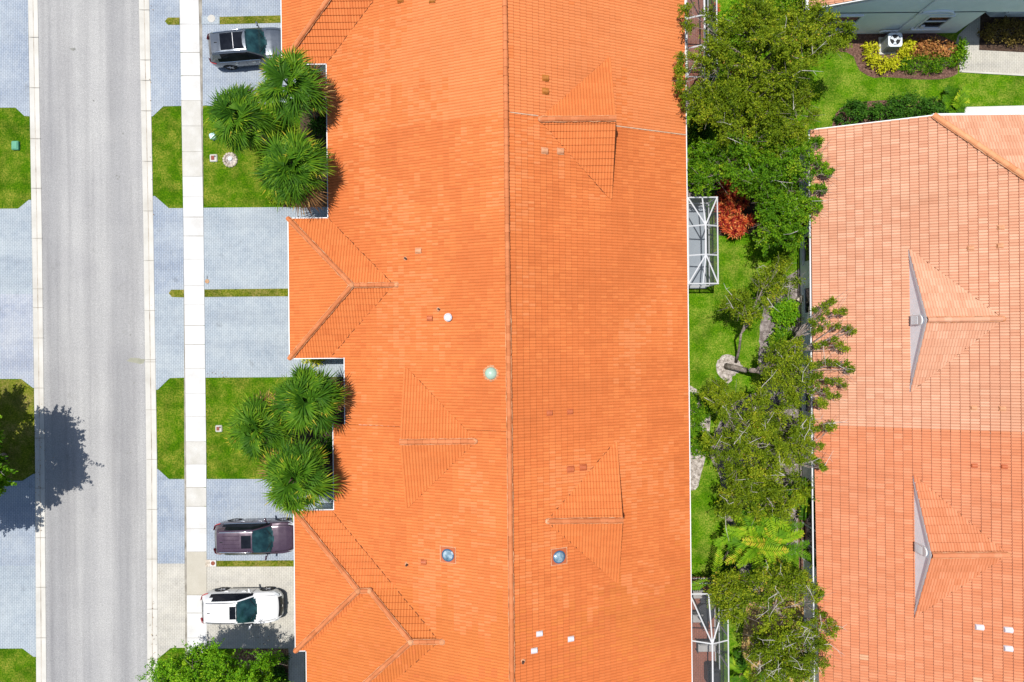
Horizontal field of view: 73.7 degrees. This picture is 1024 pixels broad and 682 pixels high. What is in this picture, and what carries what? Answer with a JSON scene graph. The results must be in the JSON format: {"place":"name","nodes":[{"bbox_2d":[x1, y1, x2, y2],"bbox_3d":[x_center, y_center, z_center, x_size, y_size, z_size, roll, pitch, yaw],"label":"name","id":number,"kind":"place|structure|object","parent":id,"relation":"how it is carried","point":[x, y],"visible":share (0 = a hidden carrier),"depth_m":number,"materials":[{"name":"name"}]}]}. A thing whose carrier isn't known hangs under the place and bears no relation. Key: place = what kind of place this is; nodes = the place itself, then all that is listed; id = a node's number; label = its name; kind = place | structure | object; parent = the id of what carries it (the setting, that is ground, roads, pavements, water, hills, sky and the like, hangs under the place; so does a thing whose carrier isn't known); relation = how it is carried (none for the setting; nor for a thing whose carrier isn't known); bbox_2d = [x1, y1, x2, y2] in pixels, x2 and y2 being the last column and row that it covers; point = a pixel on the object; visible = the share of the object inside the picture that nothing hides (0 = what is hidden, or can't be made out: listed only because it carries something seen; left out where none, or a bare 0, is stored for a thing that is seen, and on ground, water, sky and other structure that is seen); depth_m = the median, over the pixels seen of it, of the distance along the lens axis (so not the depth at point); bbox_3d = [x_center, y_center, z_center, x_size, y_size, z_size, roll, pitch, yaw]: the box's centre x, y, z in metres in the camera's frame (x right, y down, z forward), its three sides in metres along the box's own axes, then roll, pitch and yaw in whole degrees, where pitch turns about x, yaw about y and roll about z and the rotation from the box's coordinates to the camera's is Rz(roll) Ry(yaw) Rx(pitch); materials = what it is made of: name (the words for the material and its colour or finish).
{"place":"outdoors","nodes":[
{"label":"outdoors","id":0,"kind":"place"},
{"bbox_2d":[0,0,29,115],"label":"driveway","id":1,"kind":"structure","parent":0,"point":[14,65],"depth_m":39.99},
{"bbox_2d":[0,200,32,293],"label":"driveway","id":2,"kind":"structure","parent":0,"point":[15,251],"depth_m":39.99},
{"bbox_2d":[0,294,33,387],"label":"driveway","id":3,"kind":"structure","parent":0,"point":[16,338],"depth_m":39.99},
{"bbox_2d":[0,474,34,565],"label":"driveway","id":4,"kind":"structure","parent":0,"point":[17,524],"depth_m":39.99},
{"bbox_2d":[0,566,35,656],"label":"driveway","id":5,"kind":"structure","parent":0,"point":[17,606],"depth_m":39.99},
{"bbox_2d":[38,0,146,681],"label":"road","id":6,"kind":"structure","parent":0,"point":[94,422],"depth_m":39.99,"materials":[{"name":"asphalt"}]},
{"bbox_2d":[149,0,180,115],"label":"driveway","id":7,"kind":"structure","parent":0,"point":[165,63],"depth_m":39.99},
{"bbox_2d":[153,196,183,293],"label":"driveway","id":8,"kind":"structure","parent":0,"point":[168,250],"depth_m":39.99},
{"bbox_2d":[154,294,183,389],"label":"driveway","id":9,"kind":"structure","parent":0,"point":[169,333],"depth_m":39.99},
{"bbox_2d":[157,469,184,563],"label":"driveway","id":10,"kind":"structure","parent":0,"point":[170,524],"depth_m":39.99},
{"bbox_2d":[157,564,184,657],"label":"driveway","id":11,"kind":"structure","parent":0,"point":[171,601],"depth_m":39.99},
{"bbox_2d":[0,0,356,681],"bbox_3d":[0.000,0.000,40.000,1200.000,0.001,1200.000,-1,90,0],"label":"ground","id":12,"kind":"structure","parent":0,"point":[236,186],"depth_m":40.00,"materials":[{"name":"green plant"}]},
{"bbox_2d":[0,380,34,479],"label":"lawn patch","id":13,"kind":"object","parent":12,"relation":"on","point":[16,403],"visible":1,"depth_m":39.99,"materials":[{"name":"green plant"}]},
{"bbox_2d":[0,415,17,495],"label":"broadleaf tree","id":14,"kind":"object","parent":13,"relation":"on","point":[3,473],"visible":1,"depth_m":35.23,"materials":[{"name":"green plant"}]},
{"bbox_2d":[28,0,46,681],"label":"kerb","id":15,"kind":"structure","parent":12,"relation":"on","point":[37,270],"depth_m":39.97,"materials":[{"name":"concrete"}]},
{"bbox_2d":[139,0,157,681],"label":"kerb","id":16,"kind":"structure","parent":12,"relation":"on","point":[150,359],"depth_m":39.97,"materials":[{"name":"concrete"}]},
{"bbox_2d":[222,152,237,167],"bbox_3d":[-16.496,-10.612,39.935,0.902,0.130,0.911,-1,90,0],"label":"stone ring","id":17,"kind":"object","parent":12,"relation":"on","point":[230,159],"visible":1,"depth_m":39.93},
{"bbox_2d":[202,82,286,157],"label":"fan palm","id":18,"kind":"object","parent":12,"relation":"on","point":[241,100],"visible":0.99,"depth_m":35.65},
{"bbox_2d":[225,649,288,680],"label":"planting bed","id":19,"kind":"object","parent":12,"relation":"on","point":[249,656],"visible":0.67,"depth_m":39.98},
{"bbox_2d":[137,638,290,681],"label":"broadleaf tree","id":20,"kind":"object","parent":19,"relation":"on","point":[194,665],"visible":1,"depth_m":35.28,"materials":[{"name":"green plant"}]},
{"bbox_2d":[265,662,287,680],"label":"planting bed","id":21,"kind":"object","parent":19,"relation":"on","point":[285,668],"visible":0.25,"depth_m":39.98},
{"bbox_2d":[269,665,288,681],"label":"shrub","id":22,"kind":"object","parent":21,"relation":"on","point":[280,672],"visible":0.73,"depth_m":39.65,"materials":[{"name":"green plant"}]},
{"bbox_2d":[283,112,326,206],"bbox_3d":[-11.824,-10.876,39.980,3.253,0.001,6.071,-1,90,0],"label":"planting bed","id":23,"kind":"object","parent":12,"relation":"on","point":[319,137],"depth_m":39.98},
{"bbox_2d":[251,126,336,217],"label":"fan palm","id":24,"kind":"object","parent":23,"relation":"on","point":[284,180],"visible":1,"depth_m":34.48,"materials":[{"name":"plant"}]},
{"bbox_2d":[253,45,336,132],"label":"fan palm","id":25,"kind":"object","parent":23,"relation":"on","point":[290,67],"visible":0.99,"depth_m":34.58,"materials":[{"name":"plant"}]},
{"bbox_2d":[304,108,325,138],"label":"shrub","id":26,"kind":"object","parent":23,"relation":"on","point":[313,123],"visible":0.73,"depth_m":39.37,"materials":[{"name":"green plant"}]},
{"bbox_2d":[263,377,354,490],"bbox_3d":[-11.941,5.471,39.980,5.533,0.001,6.652,-1,90,0],"label":"planting bed","id":27,"kind":"object","parent":12,"relation":"on","point":[340,417],"visible":0.1,"depth_m":39.98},
{"bbox_2d":[223,387,297,465],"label":"fan palm","id":28,"kind":"object","parent":27,"relation":"on","point":[253,415],"visible":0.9,"depth_m":35.86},
{"bbox_2d":[255,432,343,519],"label":"fan palm","id":29,"kind":"object","parent":27,"relation":"on","point":[283,467],"visible":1,"depth_m":34.54,"materials":[{"name":"plant"}]},
{"bbox_2d":[264,359,354,438],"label":"fan palm","id":30,"kind":"object","parent":27,"relation":"on","point":[321,393],"visible":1,"depth_m":34.37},
{"bbox_2d":[312,426,332,457],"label":"shrub","id":31,"kind":"object","parent":27,"relation":"on","point":[327,444],"visible":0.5,"depth_m":39.47,"materials":[{"name":"green plant"}]},
{"bbox_2d":[799,112,1023,681],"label":"terraced house","id":32,"kind":"structure","parent":12,"relation":"on","point":[913,527],"depth_m":34.92,"materials":[{"name":"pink tile"}]},
{"bbox_2d":[801,234,808,265],"bbox_3d":[16.806,-5.257,38.565,0.160,1.930,1.800,-1,90,0],"label":"window","id":33,"kind":"structure","parent":32,"relation":"in","point":[804,252],"depth_m":39.18,"materials":[{"name":"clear glass"}]},
{"bbox_2d":[801,285,811,316],"bbox_3d":[16.837,-2.311,38.565,0.160,1.930,1.800,-1,90,0],"label":"window","id":34,"kind":"structure","parent":32,"relation":"in","point":[805,291],"depth_m":39.12,"materials":[{"name":"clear glass"}]},
{"bbox_2d":[802,386,812,413],"bbox_3d":[16.896,3.336,38.565,0.160,1.930,1.800,-1,90,0],"label":"window","id":35,"kind":"structure","parent":32,"relation":"in","point":[805,408],"depth_m":39.13,"materials":[{"name":"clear glass"}]},
{"bbox_2d":[180,0,206,680],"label":"pavement","id":36,"kind":"structure","parent":0,"point":[194,326],"depth_m":39.97,"materials":[{"name":"concrete"}]},
{"bbox_2d":[207,566,301,647],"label":"driveway","id":37,"kind":"structure","parent":0,"point":[281,631],"depth_m":39.99,"materials":[{"name":"concrete"}]},
{"bbox_2d":[200,586,283,629],"bbox_3d":[-15.503,15.280,39.129,4.575,1.733,2.340,-1,90,0],"label":"parked car","id":38,"kind":"object","parent":37,"relation":"on","point":[228,606],"visible":1,"depth_m":38.80,"materials":[{"name":"white paint"}]},
{"bbox_2d":[216,560,293,566],"bbox_3d":[-14.732,13.029,39.979,5.180,0.018,0.357,0,90,0],"label":"lawn strip","id":39,"kind":"object","parent":37,"relation":"on","point":[274,563],"visible":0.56,"depth_m":39.97,"materials":[{"name":"green plant"}]},
{"bbox_2d":[202,0,325,105],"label":"driveway","id":40,"kind":"structure","parent":0,"point":[216,77],"depth_m":39.99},
{"bbox_2d":[202,15,219,23],"bbox_3d":[-17.647,-18.825,39.971,1.050,0.045,0.560,-1,90,0],"label":"manhole cover","id":41,"kind":"object","parent":40,"relation":"on","point":[211,19],"visible":1,"depth_m":39.96,"materials":[{"name":"concrete"}]},
{"bbox_2d":[206,22,280,69],"bbox_3d":[-15.044,-16.914,39.118,4.695,1.754,2.400,-5,90,0],"label":"parked car","id":42,"kind":"object","parent":40,"relation":"on","point":[232,49],"visible":0.86,"depth_m":38.63,"materials":[{"name":"grey metal"}]},
{"bbox_2d":[220,15,291,23],"bbox_3d":[-14.656,-18.826,39.979,5.038,0.018,0.434,-1,90,0],"label":"lawn strip","id":43,"kind":"object","parent":40,"relation":"on","point":[250,19],"visible":0.56,"depth_m":39.97,"materials":[{"name":"green plant"}]},
{"bbox_2d":[203,207,326,288],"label":"driveway","id":44,"kind":"structure","parent":0,"point":[245,247],"depth_m":39.99,"materials":[{"name":"concrete"}]},
{"bbox_2d":[204,288,287,296],"bbox_3d":[-15.083,-2.826,39.979,5.884,0.018,0.459,-1,90,0],"label":"lawn strip","id":45,"kind":"object","parent":44,"relation":"on","point":[241,292],"visible":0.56,"depth_m":39.97,"materials":[{"name":"green plant"}]},
{"bbox_2d":[206,479,332,560],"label":"driveway","id":46,"kind":"structure","parent":0,"point":[229,499],"depth_m":39.99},
{"bbox_2d":[213,518,293,559],"bbox_3d":[-14.661,11.275,39.098,4.755,1.794,2.380,-1,90,0],"label":"parked car","id":47,"kind":"object","parent":46,"relation":"on","point":[239,536],"visible":0.96,"depth_m":38.65,"materials":[{"name":"paint"}]},
{"bbox_2d":[204,296,343,377],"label":"driveway","id":48,"kind":"structure","parent":0,"point":[246,336],"depth_m":39.99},
{"bbox_2d":[289,648,304,681],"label":"path","id":49,"kind":"structure","parent":0,"point":[297,667],"depth_m":39.98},
{"bbox_2d":[281,0,692,681],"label":"terraced house","id":50,"kind":"structure","parent":0,"point":[489,278],"depth_m":34.81,"materials":[{"name":"orange tile"}]},
{"bbox_2d":[704,661,720,681],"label":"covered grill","id":51,"kind":"object","parent":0,"point":[708,672],"visible":0.96,"depth_m":39.08,"materials":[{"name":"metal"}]},
{"bbox_2d":[707,561,738,581],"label":"shrub","id":52,"kind":"object","parent":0,"point":[724,567],"visible":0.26,"depth_m":39.42,"materials":[{"name":"green plant"}]},
{"bbox_2d":[675,0,1023,681],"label":"back lawn","id":53,"kind":"structure","parent":0,"point":[714,334],"depth_m":39.99,"materials":[{"name":"green plant"}]},
{"bbox_2d":[674,0,717,92],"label":"screen enclosure","id":54,"kind":"object","parent":53,"relation":"on","point":[693,41],"visible":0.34,"depth_m":39.92,"materials":[{"name":"white metal"}]},
{"bbox_2d":[680,159,715,196],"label":"planting bed","id":55,"kind":"object","parent":53,"relation":"on","point":[692,194],"visible":0.1,"depth_m":39.99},
{"bbox_2d":[687,156,695,189],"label":"shrub","id":56,"kind":"object","parent":55,"relation":"on","point":[689,167],"visible":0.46,"depth_m":39.27,"materials":[{"name":"green plant"}]},
{"bbox_2d":[690,385,709,489],"bbox_3d":[10.903,5.676,39.988,1.454,0.001,6.178,-1,90,0],"label":"planting bed","id":57,"kind":"object","parent":53,"relation":"on","point":[696,465],"visible":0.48,"depth_m":39.99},
{"bbox_2d":[690,420,714,458],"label":"shrub","id":58,"kind":"object","parent":57,"relation":"on","point":[697,427],"visible":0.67,"depth_m":39.27,"materials":[{"name":"green plant"}]},
{"bbox_2d":[690,388,715,424],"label":"shrub","id":59,"kind":"object","parent":57,"relation":"on","point":[701,416],"visible":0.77,"depth_m":39.27,"materials":[{"name":"green plant"}]},
{"bbox_2d":[689,102,714,141],"bbox_3d":[11.039,-12.762,39.287,1.679,1.459,2.527,-1,90,0],"label":"shrub","id":60,"kind":"object","parent":53,"relation":"on","point":[705,131],"visible":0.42,"depth_m":39.17,"materials":[{"name":"green plant"}]},
{"bbox_2d":[688,197,718,287],"bbox_3d":[10.480,-5.517,38.487,1.762,3.065,4.879,-1,90,0],"label":"screen enclosure","id":61,"kind":"object","parent":53,"relation":"on","point":[697,246],"visible":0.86,"depth_m":39.92,"materials":[{"name":"white metal"}]},
{"bbox_2d":[679,576,728,681],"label":"screen enclosure","id":62,"kind":"object","parent":53,"relation":"on","point":[699,659],"visible":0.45,"depth_m":39.92,"materials":[{"name":"white metal"}]},
{"bbox_2d":[697,603,714,621],"bbox_3d":[11.128,15.640,39.574,1.040,0.708,1.029,-1,90,0],"label":"patio table","id":63,"kind":"object","parent":62,"relation":"on","point":[704,610],"visible":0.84,"depth_m":39.23,"materials":[{"name":"metal"}]},
{"bbox_2d":[695,638,717,652],"bbox_3d":[11.267,17.667,39.508,1.154,0.824,0.658,-1,90,0],"label":"patio sofa","id":64,"kind":"object","parent":62,"relation":"on","point":[702,647],"visible":0.83,"depth_m":39.45,"materials":[{"name":"fabric"}]},
{"bbox_2d":[716,354,742,382],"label":"planting bed","id":65,"kind":"object","parent":53,"relation":"on","point":[723,373],"visible":0.86,"depth_m":39.99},
{"bbox_2d":[724,291,857,421],"bbox_3d":[16.111,0.809,37.287,6.650,5.630,5.118,-41,90,0],"label":"broadleaf tree","id":66,"kind":"object","parent":65,"relation":"on","point":[790,356],"visible":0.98,"depth_m":35.53,"materials":[{"name":"green plant"}]},
{"bbox_2d":[725,224,740,239],"bbox_3d":[12.682,-6.247,39.252,0.992,1.098,0.911,2,90,0],"label":"red cordyline","id":67,"kind":"object","parent":53,"relation":"on","point":[734,232],"visible":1,"depth_m":38.96,"materials":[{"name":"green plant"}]},
{"bbox_2d":[718,0,778,48],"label":"shrub","id":68,"kind":"object","parent":53,"relation":"on","point":[730,3],"visible":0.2,"depth_m":39.10,"materials":[{"name":"green plant"}]},
{"bbox_2d":[722,649,780,681],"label":"feather palm","id":69,"kind":"object","parent":53,"relation":"on","point":[741,666],"visible":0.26,"depth_m":39.07,"materials":[{"name":"green plant"}]},
{"bbox_2d":[681,66,823,166],"bbox_3d":[12.653,-11.621,36.907,7.600,6.228,5.152,-1,90,0],"label":"broadleaf tree","id":70,"kind":"object","parent":53,"relation":"on","point":[722,112],"visible":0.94,"depth_m":35.13,"materials":[{"name":"green plant"}]},
{"bbox_2d":[709,392,798,566],"bbox_3d":[14.534,8.248,39.991,5.967,0.001,10.633,-1,90,0],"label":"planting bed","id":71,"kind":"object","parent":53,"relation":"on","point":[720,466],"visible":0.14,"depth_m":39.99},
{"bbox_2d":[692,476,811,609],"bbox_3d":[12.447,11.103,38.152,7.806,3.776,5.889,-27,90,0],"label":"feather palm","id":72,"kind":"object","parent":71,"relation":"on","point":[753,541],"visible":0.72,"depth_m":37.39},
{"bbox_2d":[693,370,822,486],"bbox_3d":[12.808,4.706,36.922,6.618,6.280,6.504,-1,90,0],"label":"broadleaf tree","id":73,"kind":"object","parent":71,"relation":"on","point":[758,429],"visible":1,"depth_m":35.46,"materials":[{"name":"green plant"}]},
{"bbox_2d":[726,544,793,588],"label":"feather palm","id":74,"kind":"object","parent":71,"relation":"on","point":[732,549],"visible":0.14,"depth_m":38.65,"materials":[{"name":"green plant"}]},
{"bbox_2d":[711,415,848,538],"bbox_3d":[14.327,7.411,37.459,8.830,5.179,4.508,-29,90,0],"label":"broadleaf tree","id":75,"kind":"object","parent":71,"relation":"on","point":[771,491],"visible":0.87,"depth_m":35.96,"materials":[{"name":"green plant"}]},
{"bbox_2d":[784,477,814,520],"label":"feather palm","id":76,"kind":"object","parent":71,"relation":"on","point":[805,511],"visible":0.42,"depth_m":38.86,"materials":[{"name":"green plant"}]},
{"bbox_2d":[714,148,799,246],"bbox_3d":[14.599,-8.401,39.988,5.539,0.001,5.922,-1,90,0],"label":"planting bed","id":77,"kind":"object","parent":53,"relation":"on","point":[748,210],"visible":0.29,"depth_m":39.99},
{"bbox_2d":[687,111,822,200],"bbox_3d":[12.803,-9.615,37.167,7.059,5.750,4.676,-1,90,0],"label":"broadleaf tree","id":78,"kind":"object","parent":77,"relation":"on","point":[709,173],"visible":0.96,"depth_m":35.78,"materials":[{"name":"green plant"}]},
{"bbox_2d":[740,129,842,257],"bbox_3d":[15.032,-7.807,37.334,5.140,5.364,6.957,-1,90,0],"label":"broadleaf tree","id":79,"kind":"object","parent":77,"relation":"on","point":[790,212],"visible":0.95,"depth_m":36.10,"materials":[{"name":"green plant"}]},
{"bbox_2d":[713,250,808,362],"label":"broadleaf tree","id":80,"kind":"object","parent":53,"relation":"on","point":[752,313],"visible":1,"depth_m":36.85,"materials":[{"name":"green plant"}]},
{"bbox_2d":[672,0,858,120],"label":"broadleaf tree","id":81,"kind":"object","parent":53,"relation":"on","point":[804,38],"visible":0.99,"depth_m":34.57,"materials":[{"name":"green plant"}]},
{"bbox_2d":[739,585,804,681],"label":"planting bed","id":82,"kind":"object","parent":53,"relation":"on","point":[747,631],"visible":0.29,"depth_m":39.98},
{"bbox_2d":[702,559,846,653],"bbox_3d":[13.831,13.562,37.130,7.720,5.854,4.284,10,90,0],"label":"broadleaf tree","id":83,"kind":"object","parent":82,"relation":"on","point":[732,591],"visible":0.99,"depth_m":35.52,"materials":[{"name":"green plant"}]},
{"bbox_2d":[739,603,843,681],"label":"broadleaf tree","id":84,"kind":"object","parent":82,"relation":"on","point":[784,652],"visible":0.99,"depth_m":35.60,"materials":[{"name":"green plant"}]},
{"bbox_2d":[758,268,801,482],"bbox_3d":[15.979,3.690,39.988,3.150,0.001,15.993,-1,90,0],"label":"planting bed","id":85,"kind":"object","parent":53,"relation":"on","point":[766,326],"visible":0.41,"depth_m":39.99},
{"bbox_2d":[763,324,795,355],"bbox_3d":[15.482,0.194,39.404,2.064,1.461,2.332,-1,90,0],"label":"shrub","id":86,"kind":"object","parent":85,"relation":"on","point":[781,332],"visible":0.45,"depth_m":39.21,"materials":[{"name":"green plant"}]},
{"bbox_2d":[766,295,801,330],"bbox_3d":[15.801,-1.549,39.326,1.972,1.380,1.865,-44,90,0],"label":"shrub","id":87,"kind":"object","parent":85,"relation":"on","point":[783,316],"visible":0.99,"depth_m":39.20,"materials":[{"name":"green plant"}]},
{"bbox_2d":[763,0,805,19],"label":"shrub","id":88,"kind":"object","parent":53,"relation":"on","point":[778,3],"visible":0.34,"depth_m":38.70,"materials":[{"name":"green plant"}]},
{"bbox_2d":[797,505,802,580],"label":"planting bed","id":89,"kind":"object","parent":53,"relation":"on","point":[800,558],"visible":0.2,"depth_m":39.98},
{"bbox_2d":[832,100,945,126],"bbox_3d":[22.598,-13.059,39.988,7.714,0.001,2.149,-1,90,0],"label":"planting bed","id":90,"kind":"object","parent":53,"relation":"on","point":[884,102],"visible":0.16,"depth_m":39.99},
{"bbox_2d":[832,92,873,125],"bbox_3d":[19.705,-13.172,39.404,2.097,1.510,2.387,-1,90,0],"label":"shrub","id":91,"kind":"object","parent":90,"relation":"on","point":[861,109],"visible":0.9,"depth_m":39.23,"materials":[{"name":"green plant"}]},
{"bbox_2d":[868,87,952,124],"bbox_3d":[22.901,-13.373,39.199,4.926,1.640,2.235,-1,90,0],"label":"hedge","id":92,"kind":"object","parent":90,"relation":"on","point":[928,106],"visible":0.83,"depth_m":38.98,"materials":[{"name":"green plant"}]},
{"bbox_2d":[940,83,972,112],"bbox_3d":[25.689,-13.757,39.618,1.902,0.941,2.301,-1,90,0],"label":"palm tuft","id":93,"kind":"object","parent":90,"relation":"on","point":[957,100],"visible":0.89,"depth_m":39.35,"materials":[{"name":"green plant"}]},
{"bbox_2d":[829,33,958,78],"bbox_3d":[22.038,-16.840,39.988,8.336,0.001,2.953,3,90,0],"label":"planting bed","id":94,"kind":"object","parent":53,"relation":"on","point":[856,51],"visible":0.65,"depth_m":39.99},
{"bbox_2d":[860,40,885,69],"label":"shrub","id":95,"kind":"object","parent":94,"relation":"on","point":[871,50],"visible":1,"depth_m":39.61,"materials":[{"name":"yellow plant"}]},
{"bbox_2d":[878,33,901,54],"bbox_3d":[21.964,-17.270,39.554,1.000,0.891,1.000,-1,90,0],"label":"air conditioner","id":96,"kind":"object","parent":94,"relation":"on","point":[890,43],"visible":1,"depth_m":39.27,"materials":[{"name":"metal"}]},
{"bbox_2d":[873,54,907,75],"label":"shrub","id":97,"kind":"object","parent":94,"relation":"on","point":[890,62],"visible":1,"depth_m":39.60,"materials":[{"name":"yellow plant"}]},
{"bbox_2d":[897,35,917,59],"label":"shrub","id":98,"kind":"object","parent":94,"relation":"on","point":[904,52],"visible":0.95,"depth_m":39.54,"materials":[{"name":"yellow plant"}]},
{"bbox_2d":[898,35,957,60],"bbox_3d":[24.403,-16.968,39.635,3.579,1.046,1.577,-1,90,0],"label":"copper shrub","id":99,"kind":"object","parent":94,"relation":"on","point":[924,45],"visible":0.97,"depth_m":39.54,"materials":[{"name":"orange plant"}]},
{"bbox_2d":[898,52,959,76],"bbox_3d":[24.224,-16.176,39.722,3.702,1.004,1.595,-1,90,0],"label":"border plant","id":100,"kind":"object","parent":94,"relation":"on","point":[934,64],"visible":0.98,"depth_m":39.65,"materials":[{"name":"green plant"}]},
{"bbox_2d":[950,36,971,69],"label":"shrub","id":101,"kind":"object","parent":94,"relation":"on","point":[961,47],"visible":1,"depth_m":39.51,"materials":[{"name":"green plant"}]},
{"bbox_2d":[797,0,1023,33],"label":"terraced house","id":102,"kind":"structure","parent":53,"relation":"on","point":[903,16],"depth_m":37.50,"materials":[{"name":"grey tile"}]},
{"bbox_2d":[818,15,863,30],"bbox_3d":[18.393,-17.909,38.515,2.200,1.830,0.160,-1,90,0],"label":"window","id":103,"kind":"structure","parent":102,"relation":"in","point":[855,18],"depth_m":37.99,"materials":[{"name":"clear glass"}]},
{"bbox_2d":[910,15,955,30],"bbox_3d":[23.803,-17.966,38.565,1.650,1.630,0.160,-1,90,0],"label":"window","id":104,"kind":"structure","parent":102,"relation":"in","point":[932,23],"depth_m":38.59,"materials":[{"name":"clear glass"}]},
{"bbox_2d":[956,16,1023,73],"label":"path","id":105,"kind":"structure","parent":0,"point":[995,61],"depth_m":39.98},
{"bbox_2d":[959,70,1023,75],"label":"kerb edge","id":106,"kind":"object","parent":105,"relation":"on","point":[996,73],"visible":1,"depth_m":39.95,"materials":[{"name":"concrete"}]},
{"bbox_2d":[979,13,1023,51],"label":"planting bed","id":107,"kind":"object","parent":105,"relation":"on","point":[991,46],"visible":0.33,"depth_m":39.97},
{"bbox_2d":[977,14,1023,49],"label":"hedge","id":108,"kind":"object","parent":107,"relation":"on","point":[1014,36],"visible":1,"depth_m":39.52,"materials":[{"name":"green plant"}]},
{"bbox_2d":[964,105,1023,118],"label":"path","id":109,"kind":"structure","parent":0,"point":[1000,109],"depth_m":39.98,"materials":[{"name":"concrete"}]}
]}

